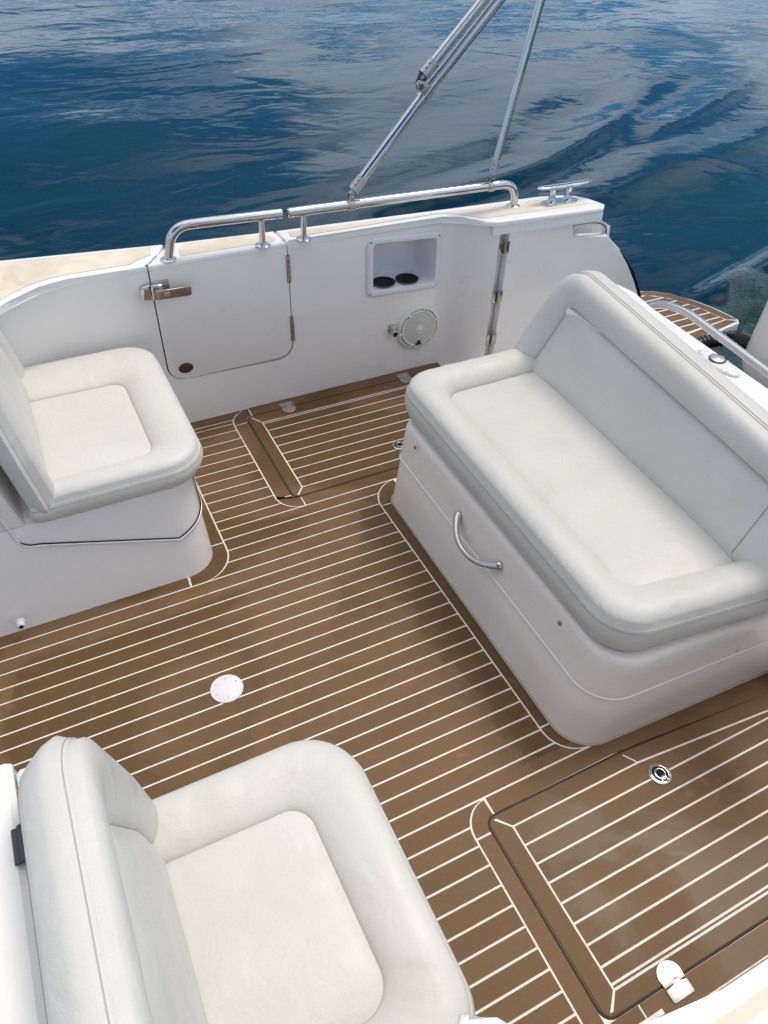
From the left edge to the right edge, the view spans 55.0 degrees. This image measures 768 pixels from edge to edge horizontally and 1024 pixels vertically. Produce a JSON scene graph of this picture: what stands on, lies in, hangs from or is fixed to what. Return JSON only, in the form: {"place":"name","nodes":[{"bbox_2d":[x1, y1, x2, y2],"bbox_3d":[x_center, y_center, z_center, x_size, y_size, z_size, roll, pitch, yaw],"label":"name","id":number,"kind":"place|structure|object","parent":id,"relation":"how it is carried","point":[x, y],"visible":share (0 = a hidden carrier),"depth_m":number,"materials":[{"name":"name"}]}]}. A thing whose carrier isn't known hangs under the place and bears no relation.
{"place":"outdoors","nodes":[
{"label":"outdoors","id":0,"kind":"place"},
{"bbox_2d":[0,0,767,367],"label":"water","id":1,"kind":"structure","parent":0,"point":[134,122],"depth_m":7.70,"materials":[{"name":"blue liquid"}]},
{"bbox_2d":[0,195,767,1023],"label":"boat hull","id":2,"kind":"object","parent":1,"relation":"on","point":[56,307],"visible":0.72,"depth_m":3.24,"materials":[{"name":"white paint"}]},
{"bbox_2d":[147,232,294,378],"bbox_3d":[-0.684,-0.870,3.124,0.581,0.525,0.213,-18,46,-20],"label":"side boarding door","id":3,"kind":"structure","parent":2,"relation":"attached to","point":[221,304],"depth_m":3.05,"materials":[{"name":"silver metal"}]},
{"bbox_2d":[147,232,285,270],"bbox_3d":[-0.687,-1.062,2.968,0.558,0.030,0.174,-18,46,-20],"label":"door top","id":4,"kind":"structure","parent":3,"relation":"in","point":[190,252],"depth_m":2.94,"materials":[{"name":"beige plastic"}]},
{"bbox_2d":[148,247,292,378],"bbox_3d":[-0.664,-0.830,3.100,0.559,0.500,0.035,-18,46,-20],"label":"door panel","id":5,"kind":"structure","parent":3,"relation":"in","point":[237,312],"depth_m":3.08,"materials":[{"name":"white plastic"}]},
{"bbox_2d":[160,209,282,262],"bbox_3d":[-0.631,-1.085,2.875,0.503,0.146,0.062,-16,46,-18],"label":"grab rail","id":6,"kind":"object","parent":3,"relation":"on","point":[176,230],"visible":1,"depth_m":2.83,"materials":[{"name":"silver metal"}]},
{"bbox_2d":[0,363,767,1023],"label":"cockpit floor","id":7,"kind":"structure","parent":2,"relation":"in","point":[342,617],"depth_m":2.32,"materials":[{"name":"brown wood"}]},
{"bbox_2d":[0,328,212,636],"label":"side seat","id":8,"kind":"object","parent":7,"relation":"on","point":[101,456],"visible":1,"depth_m":2.47,"materials":[{"name":"white leather"}]},
{"bbox_2d":[15,618,25,629],"bbox_3d":[-1.185,0.367,2.407,0.034,0.034,0.024,-18,46,-20],"label":"drain nozzle","id":9,"kind":"object","parent":8,"relation":"attached to","point":[20,623],"visible":1,"depth_m":2.40,"materials":[{"name":"white plastic"}]},
{"bbox_2d":[210,675,242,702],"bbox_3d":[-0.494,0.554,2.318,0.103,0.006,0.103,-18,46,-20],"label":"deck drain plate","id":10,"kind":"object","parent":7,"relation":"on","point":[226,688],"visible":1,"depth_m":2.31,"materials":[{"name":"white plastic"}]},
{"bbox_2d":[0,736,474,1023],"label":"side seat","id":11,"kind":"object","parent":7,"relation":"on","point":[280,885],"visible":1,"depth_m":1.35,"materials":[{"name":"white leather"}]},
{"bbox_2d":[247,372,414,496],"bbox_3d":[-0.039,-0.397,3.370,1.050,0.028,0.648,-18,46,-20],"label":"floor hatch","id":12,"kind":"object","parent":7,"relation":"on","point":[315,446],"visible":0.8,"depth_m":3.29,"materials":[{"name":"brown wood"}]},
{"bbox_2d":[391,270,767,745],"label":"transom settee","id":13,"kind":"object","parent":7,"relation":"on","point":[580,505],"visible":1,"depth_m":2.28,"materials":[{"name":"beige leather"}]},
{"bbox_2d":[488,693,767,1019],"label":"floor hatch","id":14,"kind":"object","parent":7,"relation":"on","point":[640,870],"visible":1,"depth_m":1.98,"materials":[{"name":"brown wood"}]},
{"bbox_2d":[388,324,397,336],"bbox_3d":[0.045,-0.859,3.499,0.039,0.051,0.042,-18,46,-20],"label":"wash down nozzle","id":15,"kind":"object","parent":2,"relation":"attached to","point":[392,331],"visible":1,"depth_m":3.49,"materials":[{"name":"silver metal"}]},
{"bbox_2d":[286,180,519,241],"bbox_3d":[0.116,-1.302,3.141,1.108,0.133,0.062,-17,46,-19],"label":"grab rail","id":16,"kind":"object","parent":2,"relation":"on","point":[302,212],"visible":0.99,"depth_m":3.07,"materials":[{"name":"silver metal"}]},
{"bbox_2d":[346,0,544,210],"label":"awning pole frame","id":17,"kind":"object","parent":16,"relation":"attached to","point":[429,67],"visible":0.98,"depth_m":2.86,"materials":[{"name":"grey metal"}]},
{"bbox_2d":[366,231,441,296],"bbox_3d":[0.062,-1.154,3.356,0.379,0.287,0.148,-18,46,-20],"label":"cup holder recess","id":18,"kind":"object","parent":2,"relation":"attached to","point":[398,261],"visible":0.95,"depth_m":3.40,"materials":[{"name":"white plastic"}]},
{"bbox_2d":[396,304,438,348],"bbox_3d":[0.169,-0.888,3.562,0.232,0.232,0.034,-18,46,-20],"label":"wall speaker","id":19,"kind":"object","parent":2,"relation":"attached to","point":[417,326],"depth_m":3.55,"materials":[{"name":"white plastic"}]},
{"bbox_2d":[486,221,637,354],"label":"transom gate","id":20,"kind":"structure","parent":2,"relation":"attached to","point":[537,266],"depth_m":3.54,"materials":[{"name":"white plastic"}]},
{"bbox_2d":[537,179,591,205],"bbox_3d":[0.833,-1.467,3.386,0.304,0.074,0.075,-18,46,-20],"label":"mooring cleat","id":21,"kind":"object","parent":2,"relation":"on","point":[553,200],"visible":1,"depth_m":3.37,"materials":[{"name":"silver metal"}]},
{"bbox_2d":[566,285,767,411],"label":"transom shelf","id":22,"kind":"object","parent":2,"relation":"attached to","point":[753,389],"visible":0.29,"depth_m":2.53,"materials":[{"name":"white plastic"}]},
{"bbox_2d":[648,301,767,377],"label":"grab rail","id":23,"kind":"object","parent":22,"relation":"attached to","point":[730,344],"visible":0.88,"depth_m":2.56,"materials":[{"name":"polished stainless steel"}]},
{"bbox_2d":[697,348,739,377],"bbox_3d":[1.112,-0.498,2.445,0.075,0.020,0.182,-18,46,-20],"label":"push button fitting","id":24,"kind":"object","parent":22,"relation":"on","point":[721,364],"visible":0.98,"depth_m":2.43,"materials":[{"name":"white plastic"}]},
{"bbox_2d":[640,291,738,337],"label":"swim platform","id":25,"kind":"structure","parent":2,"relation":"on","point":[719,320],"depth_m":4.11,"materials":[{"name":"brown wood"}]},
{"bbox_2d":[695,301,767,388],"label":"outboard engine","id":26,"kind":"object","parent":2,"relation":"attached to","point":[755,343],"visible":0.27,"depth_m":3.44,"materials":[{"name":"paint"}]}
]}

